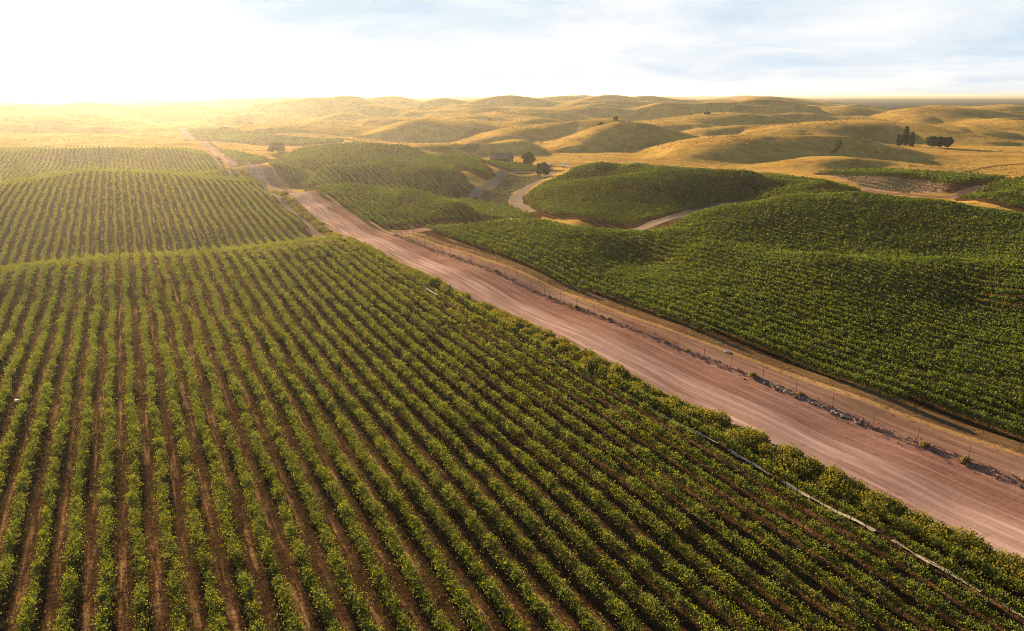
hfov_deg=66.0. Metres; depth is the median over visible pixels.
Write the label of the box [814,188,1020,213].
vine row
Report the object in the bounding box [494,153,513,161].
barn
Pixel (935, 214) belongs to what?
vine row
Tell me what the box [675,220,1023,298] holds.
vine row
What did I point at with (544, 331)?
roadside shrub
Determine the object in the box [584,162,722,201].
vine row
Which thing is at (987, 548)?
roadside shrub
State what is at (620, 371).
roadside shrub
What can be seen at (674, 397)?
roadside shrub
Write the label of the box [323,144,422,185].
vine row
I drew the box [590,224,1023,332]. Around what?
vine row
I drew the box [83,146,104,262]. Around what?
vine row
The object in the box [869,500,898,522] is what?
roadside shrub
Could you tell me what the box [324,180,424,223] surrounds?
vine row
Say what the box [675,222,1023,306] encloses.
vine row
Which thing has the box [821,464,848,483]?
roadside shrub
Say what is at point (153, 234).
vine row
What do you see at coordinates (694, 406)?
roadside shrub
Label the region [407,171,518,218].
vine row
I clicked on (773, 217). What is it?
vine row
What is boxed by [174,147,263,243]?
vine row
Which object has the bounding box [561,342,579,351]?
roadside shrub
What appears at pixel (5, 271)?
vine row
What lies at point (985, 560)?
roadside shrub
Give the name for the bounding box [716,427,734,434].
roadside shrub
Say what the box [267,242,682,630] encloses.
vine row
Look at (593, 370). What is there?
roadside shrub
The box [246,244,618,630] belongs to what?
vine row
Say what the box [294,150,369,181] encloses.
vine row
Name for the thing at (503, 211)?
vine row
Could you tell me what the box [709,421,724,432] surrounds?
roadside shrub
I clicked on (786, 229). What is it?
vine row
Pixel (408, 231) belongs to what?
track
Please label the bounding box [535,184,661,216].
vine row
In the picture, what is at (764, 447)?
roadside shrub
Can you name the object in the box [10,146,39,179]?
vine row
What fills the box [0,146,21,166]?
vine row
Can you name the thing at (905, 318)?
vine row
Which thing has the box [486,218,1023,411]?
vine row
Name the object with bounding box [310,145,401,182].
vine row
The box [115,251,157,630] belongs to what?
vine row
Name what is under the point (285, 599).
vine row
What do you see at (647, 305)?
vine row
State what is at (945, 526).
roadside shrub
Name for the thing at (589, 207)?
vine row
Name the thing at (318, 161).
vine row
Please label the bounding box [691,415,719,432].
roadside shrub
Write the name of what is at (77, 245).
vine row
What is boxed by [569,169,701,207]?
vine row
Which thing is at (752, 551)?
vine row
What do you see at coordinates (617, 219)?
vine row
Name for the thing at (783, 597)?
vine row
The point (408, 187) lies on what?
vine row
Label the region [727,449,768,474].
ground sheet
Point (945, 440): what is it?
track
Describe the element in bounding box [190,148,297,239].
vine row
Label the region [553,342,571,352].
roadside shrub
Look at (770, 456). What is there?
roadside shrub
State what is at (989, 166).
track
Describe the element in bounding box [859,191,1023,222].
vine row
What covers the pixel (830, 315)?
vine row
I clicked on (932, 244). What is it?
vine row
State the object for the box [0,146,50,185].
vine row
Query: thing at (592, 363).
roadside shrub
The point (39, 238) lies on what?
vine row
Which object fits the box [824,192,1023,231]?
vine row
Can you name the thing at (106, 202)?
vine row
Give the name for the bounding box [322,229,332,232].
bush
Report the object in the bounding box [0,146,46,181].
vine row
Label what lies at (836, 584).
vine row
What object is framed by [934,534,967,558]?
roadside shrub
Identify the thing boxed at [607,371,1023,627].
vine row
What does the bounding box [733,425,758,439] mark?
roadside shrub
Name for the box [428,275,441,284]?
roadside shrub
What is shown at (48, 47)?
sky
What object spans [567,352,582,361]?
roadside shrub
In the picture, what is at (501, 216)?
vine row
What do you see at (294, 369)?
green weeds
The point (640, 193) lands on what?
vine row
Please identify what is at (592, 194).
vine row
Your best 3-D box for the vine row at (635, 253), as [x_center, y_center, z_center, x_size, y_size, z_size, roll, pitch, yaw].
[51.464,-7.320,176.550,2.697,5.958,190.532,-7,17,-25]
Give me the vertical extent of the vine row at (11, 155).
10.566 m
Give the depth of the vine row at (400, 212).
297.49 m
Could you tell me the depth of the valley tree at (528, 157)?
510.50 m
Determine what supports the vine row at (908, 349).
on the ground
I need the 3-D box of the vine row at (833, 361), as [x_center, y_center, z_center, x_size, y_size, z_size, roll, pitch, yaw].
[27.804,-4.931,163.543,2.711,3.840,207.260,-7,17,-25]
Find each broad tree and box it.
[925,135,938,147]
[937,136,943,147]
[942,136,954,148]
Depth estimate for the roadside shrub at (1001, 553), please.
72.31 m
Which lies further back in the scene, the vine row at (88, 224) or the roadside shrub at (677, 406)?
the vine row at (88, 224)
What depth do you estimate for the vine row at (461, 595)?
85.12 m
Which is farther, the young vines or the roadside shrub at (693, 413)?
the young vines
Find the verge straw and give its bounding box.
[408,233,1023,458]
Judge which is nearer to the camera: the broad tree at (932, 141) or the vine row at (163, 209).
the vine row at (163, 209)
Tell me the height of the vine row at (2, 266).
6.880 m
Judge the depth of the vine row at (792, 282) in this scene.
163.60 m
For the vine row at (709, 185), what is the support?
on the ground
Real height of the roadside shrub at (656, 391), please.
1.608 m
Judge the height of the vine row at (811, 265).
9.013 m
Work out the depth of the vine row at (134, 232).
292.48 m
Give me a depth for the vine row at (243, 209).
312.73 m
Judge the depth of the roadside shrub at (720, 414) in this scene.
103.40 m
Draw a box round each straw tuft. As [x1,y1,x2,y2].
[748,371,756,376]
[918,440,931,446]
[959,455,971,462]
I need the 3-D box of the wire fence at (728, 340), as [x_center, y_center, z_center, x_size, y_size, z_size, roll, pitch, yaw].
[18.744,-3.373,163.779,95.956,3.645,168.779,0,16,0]
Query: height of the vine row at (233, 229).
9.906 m
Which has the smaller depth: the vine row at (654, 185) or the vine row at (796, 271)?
the vine row at (796, 271)
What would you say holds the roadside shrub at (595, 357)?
on the ground
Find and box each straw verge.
[232,152,384,229]
[410,235,1023,457]
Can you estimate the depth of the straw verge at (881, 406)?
117.01 m
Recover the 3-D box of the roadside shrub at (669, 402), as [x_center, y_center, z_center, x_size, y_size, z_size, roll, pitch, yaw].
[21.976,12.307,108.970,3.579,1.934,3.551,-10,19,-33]
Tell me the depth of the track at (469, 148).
608.66 m
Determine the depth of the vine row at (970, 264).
212.34 m
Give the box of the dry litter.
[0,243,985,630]
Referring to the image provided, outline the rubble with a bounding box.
[393,234,1023,486]
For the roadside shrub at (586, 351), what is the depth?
129.20 m
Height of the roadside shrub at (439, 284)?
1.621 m
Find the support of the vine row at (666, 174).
on the ground
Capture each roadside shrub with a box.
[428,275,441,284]
[436,281,444,287]
[440,282,451,290]
[457,291,471,301]
[480,302,492,308]
[487,305,499,309]
[508,318,520,325]
[512,321,522,331]
[519,327,531,336]
[521,319,534,327]
[528,325,543,332]
[532,333,544,340]
[538,327,555,337]
[541,336,558,346]
[542,333,553,338]
[552,336,570,344]
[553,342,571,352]
[559,350,569,356]
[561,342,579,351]
[563,349,579,358]
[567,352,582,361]
[575,347,597,356]
[579,354,596,367]
[582,358,603,371]
[590,362,606,374]
[591,354,607,362]
[593,364,608,377]
[597,358,613,366]
[599,368,614,380]
[607,361,626,370]
[607,363,630,376]
[609,373,627,383]
[612,378,628,389]
[627,374,642,381]
[627,380,648,394]
[641,382,658,390]
[644,386,662,397]
[654,395,668,408]
[655,392,670,398]
[659,397,681,412]
[668,403,683,415]
[669,394,682,402]
[670,405,696,422]
[671,399,690,409]
[678,403,699,410]
[682,408,702,424]
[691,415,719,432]
[695,406,716,421]
[704,408,732,426]
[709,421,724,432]
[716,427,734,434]
[717,419,730,428]
[722,429,750,447]
[725,424,742,430]
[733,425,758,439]
[734,437,760,454]
[743,429,770,445]
[752,441,776,457]
[757,451,787,466]
[765,444,782,452]
[771,454,795,471]
[774,442,804,461]
[778,458,812,480]
[787,452,805,460]
[793,454,824,475]
[794,465,820,483]
[807,474,833,492]
[808,463,830,475]
[814,474,851,499]
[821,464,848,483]
[831,486,861,506]
[836,475,867,494]
[851,486,878,500]
[853,491,881,512]
[860,488,897,505]
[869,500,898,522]
[880,496,910,513]
[880,510,907,526]
[887,505,915,519]
[890,515,927,538]
[902,508,935,527]
[909,522,953,550]
[918,518,955,539]
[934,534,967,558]
[947,526,984,548]
[957,546,990,567]
[963,538,999,556]
[973,554,1007,578]
[987,560,1023,590]
[988,548,1016,570]
[999,552,1023,579]
[1009,569,1023,597]
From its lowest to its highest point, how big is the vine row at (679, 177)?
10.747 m
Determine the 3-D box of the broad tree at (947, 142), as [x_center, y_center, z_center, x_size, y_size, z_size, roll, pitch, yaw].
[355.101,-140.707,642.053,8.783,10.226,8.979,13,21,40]
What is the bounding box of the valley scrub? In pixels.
[474,175,546,206]
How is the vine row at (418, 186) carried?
on the ground
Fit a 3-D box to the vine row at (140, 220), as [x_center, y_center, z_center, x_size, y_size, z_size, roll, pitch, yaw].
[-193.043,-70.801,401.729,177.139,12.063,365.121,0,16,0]
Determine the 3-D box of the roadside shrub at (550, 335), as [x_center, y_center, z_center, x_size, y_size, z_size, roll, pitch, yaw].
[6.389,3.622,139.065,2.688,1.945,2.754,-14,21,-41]
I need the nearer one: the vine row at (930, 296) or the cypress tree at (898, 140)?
the vine row at (930, 296)
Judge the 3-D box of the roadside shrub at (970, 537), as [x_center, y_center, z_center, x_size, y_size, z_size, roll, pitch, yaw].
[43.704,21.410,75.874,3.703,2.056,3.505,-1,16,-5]
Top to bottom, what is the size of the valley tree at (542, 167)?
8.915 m
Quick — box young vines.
[823,172,945,193]
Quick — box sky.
[0,0,1023,95]
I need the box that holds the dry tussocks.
[0,103,1023,172]
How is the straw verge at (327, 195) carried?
on the ground
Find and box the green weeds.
[2,247,1009,630]
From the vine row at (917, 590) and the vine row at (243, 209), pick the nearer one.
the vine row at (917, 590)
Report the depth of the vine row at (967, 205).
250.94 m
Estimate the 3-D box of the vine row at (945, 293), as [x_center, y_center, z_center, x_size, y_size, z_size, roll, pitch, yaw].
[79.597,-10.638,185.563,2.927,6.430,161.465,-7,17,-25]
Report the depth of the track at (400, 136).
788.93 m
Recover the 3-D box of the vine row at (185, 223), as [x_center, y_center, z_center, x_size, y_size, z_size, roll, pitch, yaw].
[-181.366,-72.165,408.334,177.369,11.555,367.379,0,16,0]
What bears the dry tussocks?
on the hills
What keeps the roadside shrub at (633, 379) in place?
on the ground
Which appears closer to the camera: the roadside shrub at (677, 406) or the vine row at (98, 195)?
the roadside shrub at (677, 406)
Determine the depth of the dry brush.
753.19 m
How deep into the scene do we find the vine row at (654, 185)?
332.76 m
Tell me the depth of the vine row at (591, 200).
318.04 m
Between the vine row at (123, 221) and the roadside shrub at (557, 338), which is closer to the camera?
the roadside shrub at (557, 338)
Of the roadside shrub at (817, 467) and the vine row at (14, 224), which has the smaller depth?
the roadside shrub at (817, 467)
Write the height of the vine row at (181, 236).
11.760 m
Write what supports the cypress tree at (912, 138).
on the hills
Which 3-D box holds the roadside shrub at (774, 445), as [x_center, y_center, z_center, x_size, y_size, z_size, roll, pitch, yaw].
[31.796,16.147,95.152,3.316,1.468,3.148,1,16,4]
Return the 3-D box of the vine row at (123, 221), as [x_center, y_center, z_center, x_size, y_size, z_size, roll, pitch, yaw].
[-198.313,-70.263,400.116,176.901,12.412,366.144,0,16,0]
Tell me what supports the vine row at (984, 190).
on the ground
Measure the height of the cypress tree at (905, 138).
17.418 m
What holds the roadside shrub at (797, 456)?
on the ground
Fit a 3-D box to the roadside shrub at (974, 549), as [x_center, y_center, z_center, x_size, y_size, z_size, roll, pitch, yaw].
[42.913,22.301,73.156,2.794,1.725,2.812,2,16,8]
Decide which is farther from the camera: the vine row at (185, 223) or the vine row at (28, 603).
the vine row at (185, 223)
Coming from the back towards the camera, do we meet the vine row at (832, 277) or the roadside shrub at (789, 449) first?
the vine row at (832, 277)
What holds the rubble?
on the ground
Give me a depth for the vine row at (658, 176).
341.05 m
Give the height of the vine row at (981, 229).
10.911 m
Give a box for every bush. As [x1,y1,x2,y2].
[267,142,285,152]
[295,208,306,212]
[304,215,317,220]
[312,221,324,225]
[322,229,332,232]
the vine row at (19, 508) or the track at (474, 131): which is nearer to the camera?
the vine row at (19, 508)
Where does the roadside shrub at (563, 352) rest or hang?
on the ground
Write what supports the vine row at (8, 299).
on the ground
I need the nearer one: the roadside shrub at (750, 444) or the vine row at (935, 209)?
the roadside shrub at (750, 444)
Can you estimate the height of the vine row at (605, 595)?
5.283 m
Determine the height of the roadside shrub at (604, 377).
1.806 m
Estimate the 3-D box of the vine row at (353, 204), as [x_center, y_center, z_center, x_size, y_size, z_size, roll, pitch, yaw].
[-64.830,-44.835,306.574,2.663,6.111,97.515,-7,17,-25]
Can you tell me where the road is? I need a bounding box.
[177,126,1023,561]
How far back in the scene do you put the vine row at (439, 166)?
422.59 m
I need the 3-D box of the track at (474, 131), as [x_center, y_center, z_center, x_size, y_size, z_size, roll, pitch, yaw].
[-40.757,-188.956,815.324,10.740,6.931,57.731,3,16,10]
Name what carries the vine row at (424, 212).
on the ground
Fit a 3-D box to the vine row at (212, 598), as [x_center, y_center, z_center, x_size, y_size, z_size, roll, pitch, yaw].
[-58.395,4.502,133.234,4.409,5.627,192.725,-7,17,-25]
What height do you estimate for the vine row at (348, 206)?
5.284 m
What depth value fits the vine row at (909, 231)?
228.57 m
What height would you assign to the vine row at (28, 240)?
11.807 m
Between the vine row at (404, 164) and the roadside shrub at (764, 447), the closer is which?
the roadside shrub at (764, 447)
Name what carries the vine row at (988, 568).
on the ground
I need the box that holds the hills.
[0,95,1023,177]
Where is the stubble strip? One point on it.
(1004, 442)
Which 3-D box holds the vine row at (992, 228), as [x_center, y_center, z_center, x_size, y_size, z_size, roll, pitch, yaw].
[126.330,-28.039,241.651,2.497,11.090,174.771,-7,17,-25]
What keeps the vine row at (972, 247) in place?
on the ground
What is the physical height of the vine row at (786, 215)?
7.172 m
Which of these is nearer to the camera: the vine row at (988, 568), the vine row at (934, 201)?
the vine row at (988, 568)
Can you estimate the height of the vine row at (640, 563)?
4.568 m
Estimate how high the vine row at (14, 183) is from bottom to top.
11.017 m
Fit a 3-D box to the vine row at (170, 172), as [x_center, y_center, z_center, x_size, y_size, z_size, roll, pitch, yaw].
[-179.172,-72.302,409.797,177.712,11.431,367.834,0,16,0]
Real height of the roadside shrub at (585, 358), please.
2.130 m
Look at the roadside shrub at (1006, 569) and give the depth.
70.26 m
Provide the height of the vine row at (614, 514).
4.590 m
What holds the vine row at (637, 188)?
on the ground
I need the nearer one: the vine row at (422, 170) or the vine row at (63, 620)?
the vine row at (63, 620)
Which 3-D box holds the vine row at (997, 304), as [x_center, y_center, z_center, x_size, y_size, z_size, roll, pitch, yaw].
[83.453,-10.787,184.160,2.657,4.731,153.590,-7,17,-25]
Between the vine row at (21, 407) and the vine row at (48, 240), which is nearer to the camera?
the vine row at (21, 407)
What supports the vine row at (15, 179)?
on the ground
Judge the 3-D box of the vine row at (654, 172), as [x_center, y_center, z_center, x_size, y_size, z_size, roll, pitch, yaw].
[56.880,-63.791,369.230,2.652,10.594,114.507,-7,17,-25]
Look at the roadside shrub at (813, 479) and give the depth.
87.13 m
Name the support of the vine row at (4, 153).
on the ground
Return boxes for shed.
[487,155,494,160]
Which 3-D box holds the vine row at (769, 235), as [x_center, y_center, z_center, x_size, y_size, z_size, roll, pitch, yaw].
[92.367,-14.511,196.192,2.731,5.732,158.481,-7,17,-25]
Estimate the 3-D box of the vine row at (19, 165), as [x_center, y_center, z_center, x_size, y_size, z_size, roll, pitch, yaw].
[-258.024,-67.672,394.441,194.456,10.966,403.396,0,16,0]
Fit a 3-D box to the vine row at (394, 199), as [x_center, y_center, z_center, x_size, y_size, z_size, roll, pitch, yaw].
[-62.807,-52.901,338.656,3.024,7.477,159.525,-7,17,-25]
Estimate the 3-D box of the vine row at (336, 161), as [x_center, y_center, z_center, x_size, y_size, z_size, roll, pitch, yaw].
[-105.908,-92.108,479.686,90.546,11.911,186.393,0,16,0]
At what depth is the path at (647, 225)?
293.50 m
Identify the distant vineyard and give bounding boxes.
[184,126,1023,221]
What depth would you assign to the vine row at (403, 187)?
379.86 m
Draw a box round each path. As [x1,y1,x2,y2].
[210,155,321,236]
[467,169,535,198]
[510,170,562,212]
[633,199,760,229]
[858,185,989,197]
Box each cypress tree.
[895,134,901,144]
[900,125,909,145]
[908,131,915,145]
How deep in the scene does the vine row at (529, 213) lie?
325.94 m
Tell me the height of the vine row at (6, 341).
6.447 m
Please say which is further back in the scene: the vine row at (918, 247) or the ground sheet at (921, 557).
the vine row at (918, 247)
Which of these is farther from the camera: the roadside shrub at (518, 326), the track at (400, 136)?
the track at (400, 136)
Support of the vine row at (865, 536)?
on the ground
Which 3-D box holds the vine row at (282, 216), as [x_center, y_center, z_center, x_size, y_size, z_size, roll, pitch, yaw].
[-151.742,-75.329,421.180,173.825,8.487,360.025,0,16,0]
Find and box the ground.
[0,144,1023,630]
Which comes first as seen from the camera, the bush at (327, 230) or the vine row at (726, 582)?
the vine row at (726, 582)
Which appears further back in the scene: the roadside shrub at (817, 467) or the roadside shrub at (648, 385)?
the roadside shrub at (648, 385)
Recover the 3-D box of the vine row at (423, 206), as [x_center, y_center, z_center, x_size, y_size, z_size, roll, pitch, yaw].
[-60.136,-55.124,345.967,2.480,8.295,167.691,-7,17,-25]
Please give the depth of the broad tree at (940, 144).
647.84 m
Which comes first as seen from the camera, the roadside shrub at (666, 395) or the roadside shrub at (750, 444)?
the roadside shrub at (750, 444)
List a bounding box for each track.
[379,226,436,235]
[382,133,588,143]
[402,235,1023,477]
[460,143,480,153]
[461,128,481,137]
[966,163,1023,171]
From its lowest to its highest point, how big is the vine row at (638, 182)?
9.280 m
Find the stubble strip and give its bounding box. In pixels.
[412,233,1023,454]
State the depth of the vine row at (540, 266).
202.35 m
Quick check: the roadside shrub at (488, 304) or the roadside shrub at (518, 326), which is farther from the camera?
the roadside shrub at (488, 304)
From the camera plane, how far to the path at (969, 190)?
356.09 m
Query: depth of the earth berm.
113.78 m
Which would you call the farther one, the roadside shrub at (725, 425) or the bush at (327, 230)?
the bush at (327, 230)
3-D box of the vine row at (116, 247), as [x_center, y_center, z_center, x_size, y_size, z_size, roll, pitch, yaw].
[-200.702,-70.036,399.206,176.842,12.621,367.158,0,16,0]
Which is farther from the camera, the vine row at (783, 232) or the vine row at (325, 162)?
the vine row at (325, 162)
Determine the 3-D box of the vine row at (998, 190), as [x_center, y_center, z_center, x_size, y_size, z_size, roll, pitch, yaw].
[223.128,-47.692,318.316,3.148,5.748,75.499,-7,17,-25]
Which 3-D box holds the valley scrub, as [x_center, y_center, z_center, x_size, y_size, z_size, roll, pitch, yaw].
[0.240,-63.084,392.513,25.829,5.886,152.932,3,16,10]
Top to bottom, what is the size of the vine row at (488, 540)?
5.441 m
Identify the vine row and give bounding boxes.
[0,146,16,159]
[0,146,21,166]
[0,146,28,176]
[0,146,31,180]
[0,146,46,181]
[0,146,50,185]
[0,146,54,192]
[0,146,62,221]
[0,146,66,244]
[0,147,22,170]
[0,147,57,205]
[0,147,70,263]
[0,255,83,624]
[0,256,71,494]
[0,257,58,413]
[0,259,45,360]
[0,262,36,326]
[0,263,25,289]
[0,265,14,272]
[2,146,43,184]
[3,254,95,630]
[4,146,35,179]
[5,146,74,265]
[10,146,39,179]
[18,146,78,263]
[26,145,82,269]
[38,146,86,268]
[38,252,106,630]
[51,146,91,266]
[61,146,95,264]
[71,145,99,261]
[81,252,125,630]
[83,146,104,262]
[93,146,108,261]
[103,146,113,260]
[111,146,119,260]
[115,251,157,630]
[118,146,129,259]
[123,147,140,257]
[127,147,147,252]
[130,252,194,630]
[131,147,157,252]
[135,147,167,254]
[139,146,177,255]
[143,146,187,253]
[143,251,250,630]
[147,146,197,250]
[151,146,207,253]
[154,249,273,630]
[155,146,214,247]
[159,146,225,246]
[163,146,234,246]
[166,250,311,630]
[167,146,244,245]
[171,146,255,245]
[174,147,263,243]
[175,248,344,630]
[178,147,271,242]
[182,147,280,240]
[186,147,289,239]
[187,247,388,630]
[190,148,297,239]
[195,149,306,238]
[198,246,418,630]
[208,245,459,630]
[219,245,495,630]
[229,245,529,630]
[237,178,303,227]
[240,244,574,630]
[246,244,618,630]
[258,243,643,630]
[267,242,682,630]
[276,240,734,630]
[286,239,772,630]
[287,155,342,181]
[288,154,348,180]
[292,152,353,177]
[293,151,361,178]
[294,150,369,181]
[296,238,805,630]
[297,148,375,180]
[300,147,382,181]
[302,146,389,181]
[305,236,853,630]
[306,145,395,182]
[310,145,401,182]
[314,144,409,184]
[314,235,874,630]
[315,185,371,222]
[319,144,416,182]
[320,184,383,224]
[322,236,933,630]
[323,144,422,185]
[323,174,431,220]
[324,168,437,220]
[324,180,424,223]
[325,183,416,223]
[326,143,430,187]
[326,183,391,225]
[329,166,443,219]
[329,235,961,630]
[330,143,439,191]
[332,183,399,224]
[335,167,451,219]
[336,143,448,195]
[340,142,456,197]
[340,167,456,218]
[342,183,407,225]
[344,142,466,197]
[346,165,462,218]
[348,142,468,195]
[352,142,470,191]
[353,165,469,220]
[356,141,466,181]
[358,164,476,219]
[359,242,1004,630]
[360,141,462,177]
[363,164,482,217]
[365,141,459,172]
[370,165,488,217]
[378,167,495,217]
[385,169,499,218]
[392,170,506,218]
[400,171,511,218]
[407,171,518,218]
[420,177,524,217]
[425,224,589,291]
[433,185,531,217]
[436,223,713,331]
[441,285,1023,630]
[447,195,534,216]
[447,223,908,401]
[458,222,1023,437]
[467,221,1023,426]
[479,221,1023,418]
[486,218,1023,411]
[495,219,1023,403]
[502,218,1023,396]
[512,217,1023,388]
[519,217,1023,384]
[525,194,641,221]
[526,196,636,223]
[526,199,626,223]
[528,192,644,219]
[528,217,1023,378]
[529,189,647,218]
[531,187,653,217]
[533,185,656,216]
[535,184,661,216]
[535,218,1023,371]
[537,182,665,214]
[538,181,667,213]
[540,180,671,212]
[544,218,1023,367]
[545,178,676,212]
[547,219,1023,361]
[548,177,678,211]
[551,176,682,210]
[555,175,687,209]
[556,221,1023,353]
[559,174,690,208]
[562,172,695,209]
[565,223,1023,351]
[566,171,698,208]
[568,224,1023,346]
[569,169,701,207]
[571,166,709,205]
[572,167,705,206]
[573,165,712,204]
[574,164,715,204]
[575,225,1023,344]
[580,162,719,202]
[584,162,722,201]
[585,162,739,202]
[588,161,730,202]
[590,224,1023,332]
[596,162,750,201]
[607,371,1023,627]
[628,227,1023,325]
[633,229,1023,339]
[649,225,1023,322]
[650,229,1023,336]
[657,227,1023,328]
[670,224,1023,314]
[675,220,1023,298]
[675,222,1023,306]
[678,218,1023,290]
[682,216,1023,284]
[686,214,1023,279]
[688,212,1023,277]
[692,210,1023,273]
[693,208,1023,271]
[696,206,1022,268]
[702,205,1023,265]
[714,203,1023,264]
[724,193,1023,240]
[725,199,1023,256]
[725,202,1022,261]
[733,202,1023,259]
[737,192,1023,233]
[742,200,1023,257]
[742,201,1023,259]
[751,198,1023,253]
[761,191,1023,224]
[761,197,1023,250]
[764,193,1023,242]
[769,195,1023,248]
[770,194,1023,244]
[791,193,1023,217]
[791,193,1023,237]
[798,191,1022,216]
[807,190,1023,214]
[807,193,1023,235]
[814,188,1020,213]
[814,193,1023,218]
[824,191,1023,226]
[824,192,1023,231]
[837,192,1023,219]
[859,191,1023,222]
[861,493,1023,599]
[959,191,1020,198]
[963,190,1023,198]
[967,191,1023,196]
[976,186,1021,192]
[980,185,1023,191]
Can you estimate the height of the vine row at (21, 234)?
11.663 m
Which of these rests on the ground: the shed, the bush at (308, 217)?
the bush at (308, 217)
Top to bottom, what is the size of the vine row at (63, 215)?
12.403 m
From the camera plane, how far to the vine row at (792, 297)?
151.49 m
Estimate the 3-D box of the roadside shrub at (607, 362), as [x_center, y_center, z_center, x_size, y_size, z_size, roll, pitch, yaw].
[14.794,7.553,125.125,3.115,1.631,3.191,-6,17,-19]
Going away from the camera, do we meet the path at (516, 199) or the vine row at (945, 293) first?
the vine row at (945, 293)
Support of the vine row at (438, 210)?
on the ground
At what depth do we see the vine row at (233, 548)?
85.60 m
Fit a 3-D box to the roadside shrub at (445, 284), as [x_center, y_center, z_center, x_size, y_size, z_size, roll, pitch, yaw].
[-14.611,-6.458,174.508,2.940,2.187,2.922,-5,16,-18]
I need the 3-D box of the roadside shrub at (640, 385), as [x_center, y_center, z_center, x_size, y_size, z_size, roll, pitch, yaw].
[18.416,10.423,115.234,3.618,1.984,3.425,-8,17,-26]
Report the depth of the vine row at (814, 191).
311.86 m
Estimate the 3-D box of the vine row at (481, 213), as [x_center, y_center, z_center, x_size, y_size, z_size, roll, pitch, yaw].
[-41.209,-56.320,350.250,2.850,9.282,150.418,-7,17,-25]
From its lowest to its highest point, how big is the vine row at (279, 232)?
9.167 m
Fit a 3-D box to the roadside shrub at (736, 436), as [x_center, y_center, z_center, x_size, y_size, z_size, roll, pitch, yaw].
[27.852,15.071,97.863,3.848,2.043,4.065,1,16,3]
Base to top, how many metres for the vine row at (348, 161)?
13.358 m
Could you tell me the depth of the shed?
545.85 m
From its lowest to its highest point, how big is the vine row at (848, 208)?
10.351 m
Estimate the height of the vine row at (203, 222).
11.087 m
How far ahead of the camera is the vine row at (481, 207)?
332.49 m
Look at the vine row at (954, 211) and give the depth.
246.91 m
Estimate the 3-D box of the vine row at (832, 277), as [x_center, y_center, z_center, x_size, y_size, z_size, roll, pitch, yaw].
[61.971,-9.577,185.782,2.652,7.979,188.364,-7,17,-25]
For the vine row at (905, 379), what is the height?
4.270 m
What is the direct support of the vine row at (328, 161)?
on the ground
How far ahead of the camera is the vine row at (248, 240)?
302.58 m
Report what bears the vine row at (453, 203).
on the ground
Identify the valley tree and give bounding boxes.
[521,152,535,163]
[536,162,550,175]
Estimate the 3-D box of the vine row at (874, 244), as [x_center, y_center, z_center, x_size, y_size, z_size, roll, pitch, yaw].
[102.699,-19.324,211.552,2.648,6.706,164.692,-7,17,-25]
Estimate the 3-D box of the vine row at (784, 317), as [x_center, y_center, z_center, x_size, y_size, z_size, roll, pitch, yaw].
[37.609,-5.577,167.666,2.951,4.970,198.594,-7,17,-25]
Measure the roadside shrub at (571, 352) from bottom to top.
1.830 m
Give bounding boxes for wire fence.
[398,230,1023,480]
[423,233,1022,449]
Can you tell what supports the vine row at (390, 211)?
on the ground
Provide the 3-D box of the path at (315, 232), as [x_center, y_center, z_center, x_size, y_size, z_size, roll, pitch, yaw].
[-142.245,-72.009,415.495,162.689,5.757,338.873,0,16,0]
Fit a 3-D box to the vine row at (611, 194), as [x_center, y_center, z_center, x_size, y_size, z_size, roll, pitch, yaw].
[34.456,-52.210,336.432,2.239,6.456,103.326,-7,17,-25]
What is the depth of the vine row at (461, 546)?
86.74 m
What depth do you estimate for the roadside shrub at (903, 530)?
78.03 m
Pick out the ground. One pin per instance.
(48, 604)
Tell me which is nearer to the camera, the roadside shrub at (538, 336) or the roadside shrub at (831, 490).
the roadside shrub at (831, 490)
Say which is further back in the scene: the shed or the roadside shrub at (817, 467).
the shed
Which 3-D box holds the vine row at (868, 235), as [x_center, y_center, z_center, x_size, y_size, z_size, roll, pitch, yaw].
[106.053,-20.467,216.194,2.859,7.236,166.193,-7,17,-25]
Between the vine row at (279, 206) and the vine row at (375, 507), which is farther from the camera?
the vine row at (279, 206)
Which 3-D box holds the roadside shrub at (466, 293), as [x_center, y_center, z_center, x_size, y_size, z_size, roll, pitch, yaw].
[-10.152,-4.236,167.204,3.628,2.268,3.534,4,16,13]
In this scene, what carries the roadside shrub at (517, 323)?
on the ground
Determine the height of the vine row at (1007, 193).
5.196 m
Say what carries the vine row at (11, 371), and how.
on the ground
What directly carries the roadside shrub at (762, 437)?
on the ground
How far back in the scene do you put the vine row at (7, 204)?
319.75 m
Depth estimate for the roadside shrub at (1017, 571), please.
69.10 m
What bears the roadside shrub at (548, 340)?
on the ground
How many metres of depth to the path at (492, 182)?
415.86 m
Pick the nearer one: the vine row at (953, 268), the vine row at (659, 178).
the vine row at (953, 268)
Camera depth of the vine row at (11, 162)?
498.84 m
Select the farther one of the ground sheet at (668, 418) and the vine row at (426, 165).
the vine row at (426, 165)
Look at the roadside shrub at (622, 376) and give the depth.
118.38 m
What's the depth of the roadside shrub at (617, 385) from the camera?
116.78 m
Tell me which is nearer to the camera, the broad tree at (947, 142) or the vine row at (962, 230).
the vine row at (962, 230)
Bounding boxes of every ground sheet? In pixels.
[653,410,717,442]
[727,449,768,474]
[782,481,875,530]
[891,539,980,591]
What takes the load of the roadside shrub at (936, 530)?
on the ground
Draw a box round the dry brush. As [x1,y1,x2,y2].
[0,104,1023,172]
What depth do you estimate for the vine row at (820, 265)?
170.69 m
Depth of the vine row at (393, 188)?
371.56 m
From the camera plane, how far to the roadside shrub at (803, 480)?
88.94 m
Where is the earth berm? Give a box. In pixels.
[398,235,1023,487]
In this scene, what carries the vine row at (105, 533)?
on the ground

